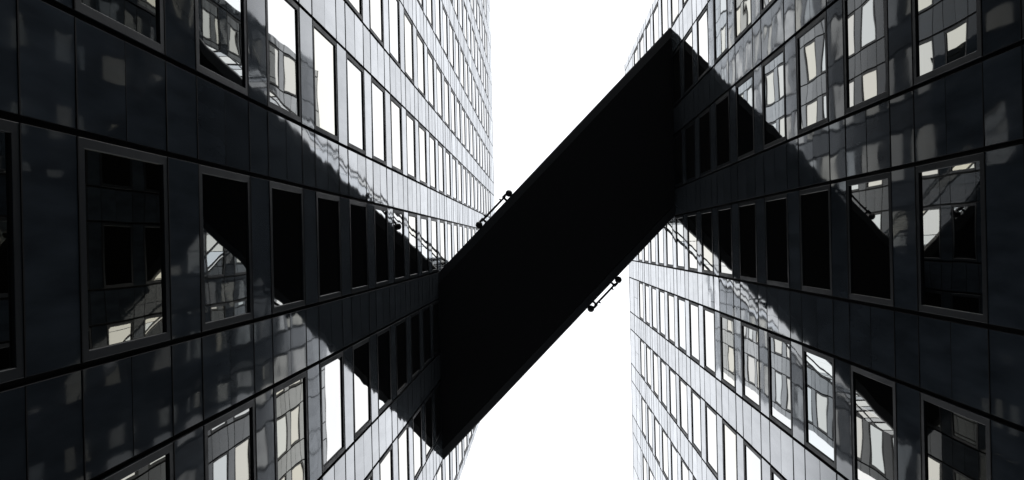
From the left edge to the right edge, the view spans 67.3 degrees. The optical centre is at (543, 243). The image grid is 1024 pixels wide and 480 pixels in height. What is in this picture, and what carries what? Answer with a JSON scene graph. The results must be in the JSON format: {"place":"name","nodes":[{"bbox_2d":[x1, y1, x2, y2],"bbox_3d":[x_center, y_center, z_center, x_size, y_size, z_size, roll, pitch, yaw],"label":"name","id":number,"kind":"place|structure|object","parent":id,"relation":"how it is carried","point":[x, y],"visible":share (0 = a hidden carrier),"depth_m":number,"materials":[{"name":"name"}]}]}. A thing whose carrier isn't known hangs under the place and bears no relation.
{"place":"outdoors","nodes":[
{"label":"outdoors","id":0,"kind":"place"},
{"bbox_2d":[0,0,494,479],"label":"office tower","id":1,"kind":"structure","parent":0,"point":[236,236],"depth_m":13.73,"materials":[{"name":"metal"},{"name":"glass"}]},
{"bbox_2d":[0,119,23,383],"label":"window","id":2,"kind":"structure","parent":1,"relation":"in","point":[11,302],"depth_m":7.97,"materials":[{"name":"black glass"}]},
{"bbox_2d":[70,0,164,54],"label":"window","id":3,"kind":"structure","parent":1,"relation":"in","point":[141,22],"depth_m":10.45,"materials":[{"name":"black glass"}]},
{"bbox_2d":[79,137,170,361],"bbox_3d":[-5.535,0.066,10.209,0.079,2.159,2.688,-1,-90,0],"label":"window","id":4,"kind":"structure","parent":1,"relation":"in","point":[124,191],"depth_m":10.10,"materials":[{"name":"black glass"}]},
{"bbox_2d":[98,442,173,479],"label":"window","id":5,"kind":"structure","parent":1,"relation":"in","point":[158,464],"depth_m":10.68,"materials":[{"name":"black glass"}]},
{"bbox_2d":[193,0,247,95],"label":"window","id":6,"kind":"structure","parent":1,"relation":"in","point":[221,25],"depth_m":13.47,"materials":[{"name":"black glass"}]},
{"bbox_2d":[199,165,252,330],"bbox_3d":[-5.535,0.066,13.400,0.079,2.159,2.688,-1,-90,0],"label":"window","id":7,"kind":"structure","parent":1,"relation":"in","point":[225,204],"depth_m":13.35,"materials":[{"name":"black glass"}]},
{"bbox_2d":[200,399,256,479],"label":"window","id":8,"kind":"structure","parent":1,"relation":"in","point":[230,437],"depth_m":13.49,"materials":[{"name":"black glass"}]},
{"bbox_2d":[264,0,300,122],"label":"window","id":9,"kind":"structure","parent":1,"relation":"in","point":[282,16],"depth_m":16.65,"materials":[{"name":"white glass"}]},
{"bbox_2d":[270,181,304,312],"bbox_3d":[-5.535,0.066,16.591,0.079,2.159,2.688,-1,-90,0],"label":"window","id":10,"kind":"structure","parent":1,"relation":"in","point":[286,201],"depth_m":16.58,"materials":[{"name":"black glass"}]},
{"bbox_2d":[272,371,308,479],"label":"window","id":11,"kind":"structure","parent":1,"relation":"in","point":[291,400],"depth_m":16.67,"materials":[{"name":"black glass"}]},
{"bbox_2d":[313,21,337,141],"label":"window","id":12,"kind":"structure","parent":1,"relation":"in","point":[324,47],"depth_m":19.81,"materials":[{"name":"white glass"}]},
{"bbox_2d":[316,192,341,301],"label":"window","id":13,"kind":"structure","parent":1,"relation":"in","point":[328,206],"depth_m":19.82,"materials":[{"name":"black glass"}]},
{"bbox_2d":[317,351,344,472],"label":"window","id":14,"kind":"structure","parent":1,"relation":"in","point":[331,368],"depth_m":19.81,"materials":[{"name":"white glass"}]},
{"bbox_2d":[343,0,362,20],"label":"window","id":15,"kind":"structure","parent":1,"relation":"in","point":[355,6],"depth_m":23.41,"materials":[{"name":"white glass"}]},
{"bbox_2d":[346,53,365,154],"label":"window","id":16,"kind":"structure","parent":1,"relation":"in","point":[355,73],"depth_m":23.03,"materials":[{"name":"white glass"}]},
{"bbox_2d":[350,199,368,292],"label":"window","id":17,"kind":"structure","parent":1,"relation":"in","point":[358,210],"depth_m":23.04,"materials":[{"name":"black glass"}]},
{"bbox_2d":[351,337,370,438],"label":"window","id":18,"kind":"structure","parent":1,"relation":"in","point":[361,349],"depth_m":23.04,"materials":[{"name":"white glass"}]},
{"bbox_2d":[368,0,383,46],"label":"window","id":19,"kind":"structure","parent":1,"relation":"in","point":[376,30],"depth_m":26.37,"materials":[{"name":"white glass"}]},
{"bbox_2d":[371,77,385,165],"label":"window","id":20,"kind":"structure","parent":1,"relation":"in","point":[378,93],"depth_m":26.25,"materials":[{"name":"white glass"}]},
{"bbox_2d":[374,205,388,286],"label":"window","id":21,"kind":"structure","parent":1,"relation":"in","point":[380,213],"depth_m":26.25,"materials":[{"name":"black glass"}]},
{"bbox_2d":[376,326,391,413],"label":"window","id":22,"kind":"structure","parent":1,"relation":"in","point":[383,336],"depth_m":26.25,"materials":[{"name":"black glass"}]},
{"bbox_2d":[377,444,392,479],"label":"window","id":23,"kind":"structure","parent":1,"relation":"in","point":[386,460],"depth_m":26.43,"materials":[{"name":"white glass"}]},
{"bbox_2d":[388,0,400,67],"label":"window","id":24,"kind":"structure","parent":1,"relation":"in","point":[394,19],"depth_m":29.55,"materials":[{"name":"white glass"}]},
{"bbox_2d":[390,96,402,173],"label":"window","id":25,"kind":"structure","parent":1,"relation":"in","point":[396,111],"depth_m":29.49,"materials":[{"name":"white glass"}]},
{"bbox_2d":[393,209,404,281],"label":"window","id":26,"kind":"structure","parent":1,"relation":"in","point":[398,216],"depth_m":29.47,"materials":[{"name":"black glass"}]},
{"bbox_2d":[395,318,407,395],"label":"window","id":27,"kind":"structure","parent":1,"relation":"in","point":[401,340],"depth_m":29.45,"materials":[{"name":"black glass"}]},
{"bbox_2d":[396,423,409,479],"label":"window","id":28,"kind":"structure","parent":1,"relation":"in","point":[403,436],"depth_m":29.57,"materials":[{"name":"white glass"}]},
{"bbox_2d":[404,9,413,84],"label":"window","id":29,"kind":"structure","parent":1,"relation":"in","point":[408,25],"depth_m":32.68,"materials":[{"name":"white glass"}]},
{"bbox_2d":[406,111,415,179],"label":"window","id":30,"kind":"structure","parent":1,"relation":"in","point":[411,149],"depth_m":32.67,"materials":[{"name":"white glass"}]},
{"bbox_2d":[408,213,417,277],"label":"window","id":31,"kind":"structure","parent":1,"relation":"in","point":[413,240],"depth_m":32.69,"materials":[{"name":"white glass"}]},
{"bbox_2d":[410,311,419,379],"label":"window","id":32,"kind":"structure","parent":1,"relation":"in","point":[415,332],"depth_m":32.67,"materials":[{"name":"black glass"}]},
{"bbox_2d":[412,406,421,479],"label":"window","id":33,"kind":"structure","parent":1,"relation":"in","point":[417,424],"depth_m":32.66,"materials":[{"name":"white"}]},
{"bbox_2d":[416,31,424,98],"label":"window","id":34,"kind":"structure","parent":1,"relation":"in","point":[420,43],"depth_m":35.89,"materials":[{"name":"white glass"}]},
{"bbox_2d":[419,124,426,185],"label":"window","id":35,"kind":"structure","parent":1,"relation":"in","point":[422,131],"depth_m":35.91,"materials":[{"name":"white glass"}]},
{"bbox_2d":[421,216,428,274],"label":"window","id":36,"kind":"structure","parent":1,"relation":"in","point":[424,220],"depth_m":35.92,"materials":[{"name":"white glass"}]},
{"bbox_2d":[421,305,430,367],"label":"window","id":37,"kind":"structure","parent":1,"relation":"in","point":[426,310],"depth_m":35.91,"materials":[{"name":"black glass"}]},
{"bbox_2d":[424,392,432,459],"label":"window","id":38,"kind":"structure","parent":1,"relation":"in","point":[428,400],"depth_m":35.91,"materials":[{"name":"black glass"}]},
{"bbox_2d":[426,0,432,29],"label":"window","id":39,"kind":"structure","parent":1,"relation":"in","point":[429,17],"depth_m":39.31,"materials":[{"name":"white glass"}]},
{"bbox_2d":[427,50,434,109],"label":"window","id":40,"kind":"structure","parent":1,"relation":"in","point":[431,102],"depth_m":39.11,"materials":[{"name":"white glass"}]},
{"bbox_2d":[429,133,435,190],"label":"window","id":41,"kind":"structure","parent":1,"relation":"in","point":[432,140],"depth_m":39.11,"materials":[{"name":"white glass"}]},
{"bbox_2d":[431,218,437,272],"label":"window","id":42,"kind":"structure","parent":1,"relation":"in","point":[433,221],"depth_m":39.09,"materials":[{"name":"white glass"}]},
{"bbox_2d":[433,300,439,356],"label":"window","id":43,"kind":"structure","parent":1,"relation":"in","point":[436,303],"depth_m":39.10,"materials":[{"name":"black glass"}]},
{"bbox_2d":[434,380,441,441],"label":"window","id":44,"kind":"structure","parent":1,"relation":"in","point":[437,387],"depth_m":39.12,"materials":[{"name":"black glass"}]},
{"bbox_2d":[435,0,440,44],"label":"window","id":45,"kind":"structure","parent":1,"relation":"in","point":[437,2],"depth_m":42.43,"materials":[{"name":"white glass"}]},
{"bbox_2d":[436,65,442,119],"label":"window","id":46,"kind":"structure","parent":1,"relation":"in","point":[439,74],"depth_m":42.33,"materials":[{"name":"white glass"}]},
{"bbox_2d":[438,142,443,194],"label":"window","id":47,"kind":"structure","parent":1,"relation":"in","point":[440,148],"depth_m":42.34,"materials":[{"name":"white glass"}]},
{"bbox_2d":[440,220,445,268],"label":"window","id":48,"kind":"structure","parent":1,"relation":"in","point":[442,223],"depth_m":42.32,"materials":[{"name":"white glass"}]},
{"bbox_2d":[443,6,447,58],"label":"window","id":49,"kind":"structure","parent":1,"relation":"in","point":[445,31],"depth_m":45.56,"materials":[{"name":"white glass"}]},
{"bbox_2d":[444,77,449,128],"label":"window","id":50,"kind":"structure","parent":1,"relation":"in","point":[446,86],"depth_m":45.51,"materials":[{"name":"white glass"}]},
{"bbox_2d":[446,150,450,197],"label":"window","id":51,"kind":"structure","parent":1,"relation":"in","point":[448,168],"depth_m":45.55,"materials":[{"name":"white glass"}]},
{"bbox_2d":[447,222,451,261],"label":"window","id":52,"kind":"structure","parent":1,"relation":"in","point":[449,225],"depth_m":45.47,"materials":[{"name":"white glass"}]},
{"bbox_2d":[449,20,453,70],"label":"window","id":53,"kind":"structure","parent":1,"relation":"in","point":[451,28],"depth_m":48.72,"materials":[{"name":"white glass"}]},
{"bbox_2d":[451,89,455,135],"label":"window","id":54,"kind":"structure","parent":1,"relation":"in","point":[453,131],"depth_m":48.78,"materials":[{"name":"white glass"}]},
{"bbox_2d":[452,156,456,200],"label":"window","id":55,"kind":"structure","parent":1,"relation":"in","point":[453,159],"depth_m":48.74,"materials":[{"name":"white glass"}]},
{"bbox_2d":[439,28,674,458],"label":"footbridge","id":56,"kind":"object","parent":1,"relation":"attached to","point":[557,243],"visible":0.98,"depth_m":40.35,"materials":[{"name":"black metal"}]},
{"bbox_2d":[476,190,511,227],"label":"lamp rod","id":57,"kind":"object","parent":56,"relation":"attached to","point":[508,193],"visible":1,"depth_m":40.59,"materials":[{"name":"black metal"}]},
{"bbox_2d":[587,276,621,311],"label":"lamp rod","id":58,"kind":"object","parent":56,"relation":"attached to","point":[618,279],"visible":1,"depth_m":40.59,"materials":[{"name":"black metal"}]},
{"bbox_2d":[459,0,653,479],"label":"sky","id":59,"kind":"structure","parent":0,"point":[569,416],"materials":[{"name":"white"}]},
{"bbox_2d":[624,0,1023,479],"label":"office tower","id":60,"kind":"structure","parent":0,"point":[826,273],"depth_m":18.20,"materials":[{"name":"black"}]},
{"bbox_2d":[645,284,649,325],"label":"window","id":61,"kind":"structure","parent":60,"relation":"in","point":[647,316],"depth_m":52.16,"materials":[{"name":"white glass"}]},
{"bbox_2d":[646,344,650,387],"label":"window","id":62,"kind":"structure","parent":60,"relation":"in","point":[648,362],"depth_m":52.20,"materials":[{"name":"white glass"}]},
{"bbox_2d":[647,405,651,449],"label":"window","id":63,"kind":"structure","parent":60,"relation":"in","point":[649,412],"depth_m":52.26,"materials":[{"name":"white glass"}]},
{"bbox_2d":[651,286,656,330],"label":"window","id":64,"kind":"structure","parent":60,"relation":"in","point":[653,290],"depth_m":48.92,"materials":[{"name":"white glass"}]},
{"bbox_2d":[653,351,657,397],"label":"window","id":65,"kind":"structure","parent":60,"relation":"in","point":[655,357],"depth_m":48.95,"materials":[{"name":"white glass"}]},
{"bbox_2d":[653,3,658,44],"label":"window","id":66,"kind":"structure","parent":60,"relation":"in","point":[655,13],"depth_m":45.71,"materials":[{"name":"white glass"}]},
{"bbox_2d":[654,415,659,465],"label":"window","id":67,"kind":"structure","parent":60,"relation":"in","point":[656,423],"depth_m":48.99,"materials":[{"name":"white glass"}]},
{"bbox_2d":[657,229,663,265],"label":"window","id":68,"kind":"structure","parent":60,"relation":"in","point":[660,235],"depth_m":45.68,"materials":[{"name":"white glass"}]},
{"bbox_2d":[659,289,665,336],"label":"window","id":69,"kind":"structure","parent":60,"relation":"in","point":[661,293],"depth_m":45.65,"materials":[{"name":"white glass"}]},
{"bbox_2d":[660,358,666,409],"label":"window","id":70,"kind":"structure","parent":60,"relation":"in","point":[662,363],"depth_m":45.69,"materials":[{"name":"white glass"}]},
{"bbox_2d":[661,0,667,34],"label":"window","id":71,"kind":"structure","parent":60,"relation":"in","point":[664,10],"depth_m":42.51,"materials":[{"name":"white glass"}]},
{"bbox_2d":[662,427,668,479],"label":"window","id":72,"kind":"structure","parent":60,"relation":"in","point":[664,435],"depth_m":45.67,"materials":[{"name":"white glass"}]},
{"bbox_2d":[666,219,672,266],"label":"window","id":73,"kind":"structure","parent":60,"relation":"in","point":[669,239],"depth_m":42.41,"materials":[{"name":"white glass"}]},
{"bbox_2d":[667,293,674,344],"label":"window","id":74,"kind":"structure","parent":60,"relation":"in","point":[670,297],"depth_m":42.44,"materials":[{"name":"white glass"}]},
{"bbox_2d":[669,367,676,422],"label":"window","id":75,"kind":"structure","parent":60,"relation":"in","point":[672,374],"depth_m":42.45,"materials":[{"name":"white glass"}]},
{"bbox_2d":[670,441,677,479],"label":"window","id":76,"kind":"structure","parent":60,"relation":"in","point":[674,468],"depth_m":42.48,"materials":[{"name":"white glass"}]},
{"bbox_2d":[671,0,679,26],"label":"window","id":77,"kind":"structure","parent":60,"relation":"in","point":[674,3],"depth_m":39.30,"materials":[{"name":"white glass"}]},
{"bbox_2d":[672,47,680,107],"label":"window","id":78,"kind":"structure","parent":60,"relation":"in","point":[676,56],"depth_m":39.19,"materials":[{"name":"black glass"}]},
{"bbox_2d":[674,131,683,187],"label":"window","id":79,"kind":"structure","parent":60,"relation":"in","point":[677,138],"depth_m":39.19,"materials":[{"name":"black glass"}]},
{"bbox_2d":[675,215,683,268],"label":"window","id":80,"kind":"structure","parent":60,"relation":"in","point":[679,219],"depth_m":39.19,"materials":[{"name":"white glass"}]},
{"bbox_2d":[677,297,685,352],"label":"window","id":81,"kind":"structure","parent":60,"relation":"in","point":[680,301],"depth_m":39.19,"materials":[{"name":"white glass"}]},
{"bbox_2d":[679,377,687,437],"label":"window","id":82,"kind":"structure","parent":60,"relation":"in","point":[682,384],"depth_m":39.17,"materials":[{"name":"white glass"}]},
{"bbox_2d":[683,28,694,95],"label":"window","id":83,"kind":"structure","parent":60,"relation":"in","point":[687,41],"depth_m":35.94,"materials":[{"name":"black glass"}]},
{"bbox_2d":[685,120,695,182],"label":"window","id":84,"kind":"structure","parent":60,"relation":"in","point":[689,129],"depth_m":35.94,"materials":[{"name":"black glass"}]},
{"bbox_2d":[687,212,696,270],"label":"window","id":85,"kind":"structure","parent":60,"relation":"in","point":[691,218],"depth_m":35.95,"materials":[{"name":"white glass"}]},
{"bbox_2d":[689,301,698,362],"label":"window","id":86,"kind":"structure","parent":60,"relation":"in","point":[693,307],"depth_m":35.95,"materials":[{"name":"white glass"}]},
{"bbox_2d":[691,388,701,455],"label":"window","id":87,"kind":"structure","parent":60,"relation":"in","point":[695,397],"depth_m":35.94,"materials":[{"name":"white glass"}]},
{"bbox_2d":[697,6,709,80],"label":"window","id":88,"kind":"structure","parent":60,"relation":"in","point":[702,21],"depth_m":32.66,"materials":[{"name":"white glass"}]},
{"bbox_2d":[699,107,711,176],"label":"window","id":89,"kind":"structure","parent":60,"relation":"in","point":[704,118],"depth_m":32.67,"materials":[{"name":"black glass"}]},
{"bbox_2d":[701,209,712,273],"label":"window","id":90,"kind":"structure","parent":60,"relation":"in","point":[706,215],"depth_m":32.69,"materials":[{"name":"black glass"}]},
{"bbox_2d":[703,307,714,375],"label":"window","id":91,"kind":"structure","parent":60,"relation":"in","point":[708,314],"depth_m":32.70,"materials":[{"name":"white glass"}]},
{"bbox_2d":[705,402,717,478],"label":"window","id":92,"kind":"structure","parent":60,"relation":"in","point":[710,414],"depth_m":32.67,"materials":[{"name":"white glass"}]},
{"bbox_2d":[713,0,728,63],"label":"window","id":93,"kind":"structure","parent":60,"relation":"in","point":[719,6],"depth_m":29.52,"materials":[{"name":"white glass"}]},
{"bbox_2d":[715,91,730,169],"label":"window","id":94,"kind":"structure","parent":60,"relation":"in","point":[722,104],"depth_m":29.41,"materials":[{"name":"black glass"}]},
{"bbox_2d":[718,205,732,277],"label":"window","id":95,"kind":"structure","parent":60,"relation":"in","point":[724,213],"depth_m":29.42,"materials":[{"name":"black glass"}]},
{"bbox_2d":[720,313,734,390],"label":"window","id":96,"kind":"structure","parent":60,"relation":"in","point":[726,322],"depth_m":29.41,"materials":[{"name":"black"}]},
{"bbox_2d":[722,419,737,479],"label":"window","id":97,"kind":"structure","parent":60,"relation":"in","point":[729,433],"depth_m":29.52,"materials":[{"name":"white glass"}]},
{"bbox_2d":[734,0,752,42],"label":"window","id":98,"kind":"structure","parent":60,"relation":"in","point":[742,8],"depth_m":26.32,"materials":[{"name":"white glass"}]},
{"bbox_2d":[736,71,754,160],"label":"window","id":99,"kind":"structure","parent":60,"relation":"in","point":[744,89],"depth_m":26.16,"materials":[{"name":"black glass"}]},
{"bbox_2d":[738,200,756,281],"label":"window","id":100,"kind":"structure","parent":60,"relation":"in","point":[747,210],"depth_m":26.15,"materials":[{"name":"black glass"}]},
{"bbox_2d":[741,322,760,409],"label":"window","id":101,"kind":"structure","parent":60,"relation":"in","point":[749,333],"depth_m":26.15,"materials":[{"name":"black glass"}]},
{"bbox_2d":[744,440,763,479],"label":"window","id":102,"kind":"structure","parent":60,"relation":"in","point":[752,458],"depth_m":26.30,"materials":[{"name":"white glass"}]},
{"bbox_2d":[760,0,776,14],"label":"window","id":103,"kind":"structure","parent":60,"relation":"in","point":[765,5],"depth_m":23.47,"materials":[{"name":"black"}]},
{"bbox_2d":[762,46,787,149],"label":"window","id":104,"kind":"structure","parent":60,"relation":"in","point":[773,80],"depth_m":22.90,"materials":[{"name":"black glass"}]},
{"bbox_2d":[765,193,788,287],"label":"window","id":105,"kind":"structure","parent":60,"relation":"in","point":[776,218],"depth_m":22.90,"materials":[{"name":"black glass"}]},
{"bbox_2d":[768,332,791,434],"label":"window","id":106,"kind":"structure","parent":60,"relation":"in","point":[779,355],"depth_m":22.90,"materials":[{"name":"black glass"}]},
{"bbox_2d":[796,11,829,134],"bbox_3d":[6.885,-4.287,19.633,0.079,2.221,2.688,-1,-90,0],"label":"window","id":107,"kind":"structure","parent":60,"relation":"in","point":[811,44],"depth_m":19.63,"materials":[{"name":"black glass"}]},
{"bbox_2d":[799,184,831,295],"bbox_3d":[6.976,-0.097,19.633,0.079,2.221,2.688,-1,-90,0],"label":"window","id":108,"kind":"structure","parent":60,"relation":"in","point":[815,228],"depth_m":19.63,"materials":[{"name":"black glass"}]},
{"bbox_2d":[803,346,835,468],"bbox_3d":[7.067,4.093,19.633,0.079,2.221,2.688,-1,-90,0],"label":"window","id":109,"kind":"structure","parent":60,"relation":"in","point":[818,367],"depth_m":19.63,"materials":[{"name":"black glass"}]},
{"bbox_2d":[843,0,891,114],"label":"window","id":110,"kind":"structure","parent":60,"relation":"in","point":[864,21],"depth_m":16.45,"materials":[{"name":"black glass"}]},
{"bbox_2d":[847,172,892,305],"bbox_3d":[6.976,-0.097,16.397,0.079,2.221,2.688,-1,-90,0],"label":"window","id":111,"kind":"structure","parent":60,"relation":"in","point":[869,197],"depth_m":16.36,"materials":[{"name":"black glass"}]},
{"bbox_2d":[851,365,896,479],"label":"window","id":112,"kind":"structure","parent":60,"relation":"in","point":[872,394],"depth_m":16.44,"materials":[{"name":"black glass"}]},
{"bbox_2d":[912,0,985,85],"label":"window","id":113,"kind":"structure","parent":60,"relation":"in","point":[946,34],"depth_m":13.23,"materials":[{"name":"black glass"}]},
{"bbox_2d":[915,153,986,322],"bbox_3d":[6.976,-0.097,13.161,0.079,2.221,2.688,-1,-90,0],"label":"window","id":114,"kind":"structure","parent":60,"relation":"in","point":[951,251],"depth_m":13.08,"materials":[{"name":"black glass"}]},
{"bbox_2d":[920,392,994,479],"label":"window","id":115,"kind":"structure","parent":60,"relation":"in","point":[955,439],"depth_m":13.22,"materials":[{"name":"black glass"}]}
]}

